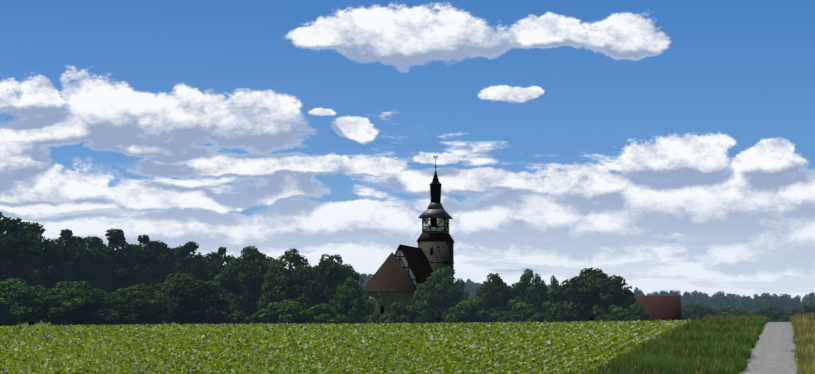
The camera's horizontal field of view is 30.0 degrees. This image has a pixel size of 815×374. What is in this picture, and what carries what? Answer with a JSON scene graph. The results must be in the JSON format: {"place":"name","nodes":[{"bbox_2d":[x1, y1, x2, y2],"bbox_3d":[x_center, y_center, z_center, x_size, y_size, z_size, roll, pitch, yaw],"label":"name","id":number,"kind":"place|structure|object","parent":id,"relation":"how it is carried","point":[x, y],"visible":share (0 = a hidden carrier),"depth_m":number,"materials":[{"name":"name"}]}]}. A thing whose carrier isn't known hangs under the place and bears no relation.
{"place":"outdoors","nodes":[
{"label":"outdoors","id":0,"kind":"place"},
{"bbox_2d":[0,311,800,373],"bbox_3d":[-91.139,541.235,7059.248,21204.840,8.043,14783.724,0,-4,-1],"label":"ground","id":1,"kind":"structure","parent":0,"point":[41,323],"depth_m":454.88,"materials":[{"name":"green plant"}]},
{"bbox_2d":[0,212,45,287],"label":"tall tree","id":2,"kind":"object","parent":1,"relation":"on","point":[16,238],"visible":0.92,"depth_m":180.33,"materials":[{"name":"green plant"}]},
{"bbox_2d":[0,277,50,325],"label":"round tree","id":3,"kind":"object","parent":1,"relation":"on","point":[16,307],"visible":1,"depth_m":146.52,"materials":[{"name":"green plant"}]},
{"bbox_2d":[16,227,69,325],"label":"tall tree","id":4,"kind":"object","parent":1,"relation":"on","point":[49,272],"visible":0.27,"depth_m":196.32,"materials":[{"name":"green plant"}]},
{"bbox_2d":[32,281,120,325],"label":"round tree","id":5,"kind":"object","parent":1,"relation":"on","point":[77,303],"visible":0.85,"depth_m":147.81,"materials":[{"name":"green plant"}]},
{"bbox_2d":[47,229,106,289],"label":"tall tree","id":6,"kind":"object","parent":1,"relation":"on","point":[79,258],"visible":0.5,"depth_m":201.41,"materials":[{"name":"green plant"}]},
{"bbox_2d":[83,236,105,249],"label":"tall tree","id":7,"kind":"object","parent":1,"relation":"on","point":[96,242],"visible":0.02,"depth_m":232.62,"materials":[{"name":"green plant"}]},
{"bbox_2d":[95,228,157,295],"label":"tall tree","id":8,"kind":"object","parent":1,"relation":"on","point":[126,268],"visible":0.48,"depth_m":205.90,"materials":[{"name":"green plant"}]},
{"bbox_2d":[103,284,178,324],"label":"round tree","id":9,"kind":"object","parent":1,"relation":"on","point":[137,308],"visible":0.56,"depth_m":152.95,"materials":[{"name":"green plant"}]},
{"bbox_2d":[129,234,177,288],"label":"tall tree","id":10,"kind":"object","parent":1,"relation":"on","point":[159,260],"visible":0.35,"depth_m":211.96,"materials":[{"name":"green plant"}]},
{"bbox_2d":[139,272,229,324],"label":"round tree","id":11,"kind":"object","parent":1,"relation":"on","point":[193,299],"visible":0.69,"depth_m":161.35,"materials":[{"name":"green plant"}]},
{"bbox_2d":[163,241,215,323],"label":"tall tree","id":12,"kind":"object","parent":1,"relation":"on","point":[185,264],"visible":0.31,"depth_m":212.26,"materials":[{"name":"green plant"}]},
{"bbox_2d":[200,247,233,299],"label":"tall tree","id":13,"kind":"object","parent":1,"relation":"on","point":[216,260],"visible":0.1,"depth_m":219.51,"materials":[{"name":"green plant"}]},
{"bbox_2d":[204,299,250,324],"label":"bush","id":14,"kind":"object","parent":1,"relation":"on","point":[234,317],"visible":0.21,"depth_m":166.71,"materials":[{"name":"green plant"}]},
{"bbox_2d":[214,246,276,323],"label":"round tree","id":15,"kind":"object","parent":1,"relation":"on","point":[240,279],"visible":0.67,"depth_m":188.00,"materials":[{"name":"green plant"}]},
{"bbox_2d":[248,299,316,323],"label":"bush","id":16,"kind":"object","parent":1,"relation":"on","point":[283,311],"visible":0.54,"depth_m":156.38,"materials":[{"name":"green plant"}]},
{"bbox_2d":[257,248,334,311],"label":"round tree","id":17,"kind":"object","parent":1,"relation":"on","point":[284,283],"visible":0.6,"depth_m":182.16,"materials":[{"name":"green plant"}]},
{"bbox_2d":[303,303,356,323],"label":"bush","id":18,"kind":"object","parent":1,"relation":"on","point":[323,314],"visible":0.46,"depth_m":162.43,"materials":[{"name":"green plant"}]},
{"bbox_2d":[303,254,363,310],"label":"round tree","id":19,"kind":"object","parent":1,"relation":"on","point":[334,274],"visible":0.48,"depth_m":182.68,"materials":[{"name":"green plant"}]},
{"bbox_2d":[333,277,373,323],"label":"round tree","id":20,"kind":"object","parent":1,"relation":"on","point":[354,303],"visible":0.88,"depth_m":173.17,"materials":[{"name":"green plant"}]},
{"bbox_2d":[360,299,387,322],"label":"bush","id":21,"kind":"object","parent":1,"relation":"on","point":[373,316],"visible":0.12,"depth_m":200.84,"materials":[{"name":"green plant"}]},
{"bbox_2d":[376,302,427,323],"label":"bush","id":22,"kind":"object","parent":1,"relation":"on","point":[404,313],"visible":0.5,"depth_m":197.67,"materials":[{"name":"green plant"}]},
{"bbox_2d":[364,155,454,313],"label":"church","id":23,"kind":"structure","parent":1,"relation":"on","point":[402,273],"depth_m":235.86,"materials":[{"name":"stone"}]},
{"bbox_2d":[413,266,469,322],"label":"round tree","id":24,"kind":"object","parent":1,"relation":"on","point":[436,294],"visible":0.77,"depth_m":210.77,"materials":[{"name":"green plant"}]},
{"bbox_2d":[441,297,506,323],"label":"bush","id":25,"kind":"object","parent":1,"relation":"on","point":[466,311],"visible":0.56,"depth_m":196.80,"materials":[{"name":"green plant"}]},
{"bbox_2d":[476,273,513,312],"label":"round tree","id":26,"kind":"object","parent":1,"relation":"on","point":[496,293],"visible":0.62,"depth_m":219.34,"materials":[{"name":"green plant"}]},
{"bbox_2d":[499,299,538,322],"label":"bush","id":27,"kind":"object","parent":1,"relation":"on","point":[522,311],"visible":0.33,"depth_m":202.04,"materials":[{"name":"green plant"}]},
{"bbox_2d":[506,268,549,314],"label":"round tree","id":28,"kind":"object","parent":1,"relation":"on","point":[525,289],"visible":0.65,"depth_m":219.96,"materials":[{"name":"green plant"}]},
{"bbox_2d":[525,301,576,321],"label":"bush","id":29,"kind":"object","parent":1,"relation":"on","point":[538,317],"visible":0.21,"depth_m":197.76,"materials":[{"name":"green plant"}]},
{"bbox_2d":[548,275,563,304],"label":"round tree","id":30,"kind":"object","parent":1,"relation":"on","point":[554,282],"visible":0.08,"depth_m":243.74,"materials":[{"name":"green plant"}]},
{"bbox_2d":[546,267,636,321],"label":"round tree","id":31,"kind":"object","parent":1,"relation":"on","point":[589,294],"visible":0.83,"depth_m":196.37,"materials":[{"name":"green plant"}]},
{"bbox_2d":[596,305,635,321],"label":"bush","id":32,"kind":"object","parent":1,"relation":"on","point":[617,313],"visible":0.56,"depth_m":182.79,"materials":[{"name":"green plant"}]},
{"bbox_2d":[629,301,648,320],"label":"bush","id":33,"kind":"object","parent":1,"relation":"on","point":[636,309],"visible":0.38,"depth_m":187.96,"materials":[{"name":"green plant"}]},
{"bbox_2d":[629,296,681,320],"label":"barn","id":34,"kind":"structure","parent":1,"relation":"on","point":[665,308],"depth_m":211.12,"materials":[{"name":"tile"}]},
{"bbox_2d":[681,312,688,319],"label":"bush","id":35,"kind":"object","parent":1,"relation":"on","point":[684,317],"visible":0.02,"depth_m":297.09,"materials":[{"name":"green plant"}]},
{"bbox_2d":[681,303,717,319],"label":"bush","id":36,"kind":"object","parent":1,"relation":"on","point":[692,311],"visible":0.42,"depth_m":326.55,"materials":[{"name":"green plant"}]},
{"bbox_2d":[707,305,751,317],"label":"bush","id":37,"kind":"object","parent":1,"relation":"on","point":[725,311],"visible":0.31,"depth_m":337.72,"materials":[{"name":"green plant"}]},
{"bbox_2d":[748,306,786,321],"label":"bush","id":38,"kind":"object","parent":1,"relation":"on","point":[772,313],"visible":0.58,"depth_m":346.30,"materials":[{"name":"green plant"}]},
{"bbox_2d":[740,322,799,373],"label":"gravel track","id":39,"kind":"structure","parent":1,"relation":"on","point":[772,353],"depth_m":66.53,"materials":[{"name":"grey gravel"}]},
{"bbox_2d":[733,321,801,373],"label":"track edge tufts","id":40,"kind":"object","parent":39,"relation":"on","point":[756,343],"visible":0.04,"depth_m":66.81,"materials":[{"name":"green plant"}]},
{"bbox_2d":[777,304,814,321],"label":"bush","id":41,"kind":"object","parent":1,"relation":"on","point":[807,309],"visible":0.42,"depth_m":342.47,"materials":[{"name":"green plant"}]},
{"bbox_2d":[0,0,814,301],"label":"sky","id":42,"kind":"structure","parent":0,"point":[656,145],"materials":[{"name":"blue"}]},
{"bbox_2d":[566,313,769,373],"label":"verge grass","id":43,"kind":"structure","parent":0,"point":[717,344],"depth_m":62.92,"materials":[{"name":"green plant"}]},
{"bbox_2d":[789,312,814,373],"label":"dry grass","id":44,"kind":"structure","parent":0,"point":[803,326],"depth_m":67.40,"materials":[{"name":"yellow plant"}]},
{"bbox_3d":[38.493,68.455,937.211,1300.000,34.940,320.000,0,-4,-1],"label":"hill","id":45,"kind":"structure","parent":0,"visible":0},
{"bbox_2d":[359,273,368,284],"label":"tree","id":46,"kind":"object","parent":45,"relation":"on","point":[364,277],"visible":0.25,"depth_m":954.33,"materials":[{"name":"green plant"}]},
{"bbox_2d":[364,274,373,284],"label":"tree","id":47,"kind":"object","parent":45,"relation":"on","point":[368,278],"visible":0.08,"depth_m":954.71,"materials":[{"name":"green plant"}]},
{"bbox_2d":[463,284,476,295],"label":"tree","id":48,"kind":"object","parent":45,"relation":"on","point":[469,290],"visible":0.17,"depth_m":865.44,"materials":[{"name":"green plant"}]},
{"bbox_2d":[467,292,476,300],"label":"tree","id":49,"kind":"object","parent":45,"relation":"on","point":[473,295],"visible":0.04,"depth_m":824.88,"materials":[{"name":"green plant"}]},
{"bbox_2d":[472,282,478,290],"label":"tree","id":50,"kind":"object","parent":45,"relation":"on","point":[475,285],"visible":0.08,"depth_m":912.45,"materials":[{"name":"green plant"}]},
{"bbox_2d":[635,290,644,295],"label":"tree","id":51,"kind":"object","parent":45,"relation":"on","point":[637,292],"visible":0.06,"depth_m":874.80,"materials":[{"name":"green plant"}]},
{"bbox_2d":[681,291,694,306],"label":"tree","id":52,"kind":"object","parent":45,"relation":"on","point":[685,297],"visible":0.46,"depth_m":818.67,"materials":[{"name":"green plant"}]},
{"bbox_2d":[683,292,703,306],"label":"tree","id":53,"kind":"object","parent":45,"relation":"on","point":[697,300],"visible":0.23,"depth_m":817.76,"materials":[{"name":"green plant"}]},
{"bbox_2d":[693,291,705,307],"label":"tree","id":54,"kind":"object","parent":45,"relation":"on","point":[700,296],"visible":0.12,"depth_m":836.00,"materials":[{"name":"green plant"}]},
{"bbox_2d":[699,291,708,301],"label":"tree","id":55,"kind":"object","parent":45,"relation":"on","point":[705,298],"visible":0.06,"depth_m":922.14,"materials":[{"name":"green plant"}]},
{"bbox_2d":[705,294,724,310],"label":"tree","id":56,"kind":"object","parent":45,"relation":"on","point":[715,302],"visible":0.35,"depth_m":824.73,"materials":[{"name":"green plant"}]},
{"bbox_2d":[714,291,730,306],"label":"tree","id":57,"kind":"object","parent":45,"relation":"on","point":[721,295],"visible":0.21,"depth_m":830.75,"materials":[{"name":"green plant"}]},
{"bbox_2d":[728,293,738,310],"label":"tree","id":58,"kind":"object","parent":45,"relation":"on","point":[732,299],"visible":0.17,"depth_m":833.42,"materials":[{"name":"green plant"}]},
{"bbox_2d":[735,296,751,310],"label":"tree","id":59,"kind":"object","parent":45,"relation":"on","point":[743,302],"visible":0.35,"depth_m":820.76,"materials":[{"name":"green plant"}]},
{"bbox_2d":[747,296,769,310],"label":"tree","id":60,"kind":"object","parent":45,"relation":"on","point":[758,302],"visible":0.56,"depth_m":816.27,"materials":[{"name":"green plant"}]},
{"bbox_2d":[761,293,777,307],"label":"tree","id":61,"kind":"object","parent":45,"relation":"on","point":[769,299],"visible":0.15,"depth_m":819.84,"materials":[{"name":"green plant"}]},
{"bbox_2d":[772,294,779,307],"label":"tree","id":62,"kind":"object","parent":45,"relation":"on","point":[775,297],"visible":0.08,"depth_m":826.09,"materials":[{"name":"green plant"}]},
{"bbox_2d":[777,294,794,310],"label":"tree","id":63,"kind":"object","parent":45,"relation":"on","point":[786,302],"visible":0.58,"depth_m":822.23,"materials":[{"name":"green plant"}]},
{"bbox_2d":[792,295,801,310],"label":"tree","id":64,"kind":"object","parent":45,"relation":"on","point":[795,299],"visible":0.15,"depth_m":826.05,"materials":[{"name":"green plant"}]},
{"bbox_2d":[801,292,814,306],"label":"tree","id":65,"kind":"object","parent":45,"relation":"on","point":[809,299],"visible":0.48,"depth_m":818.97,"materials":[{"name":"green plant"}]}
]}

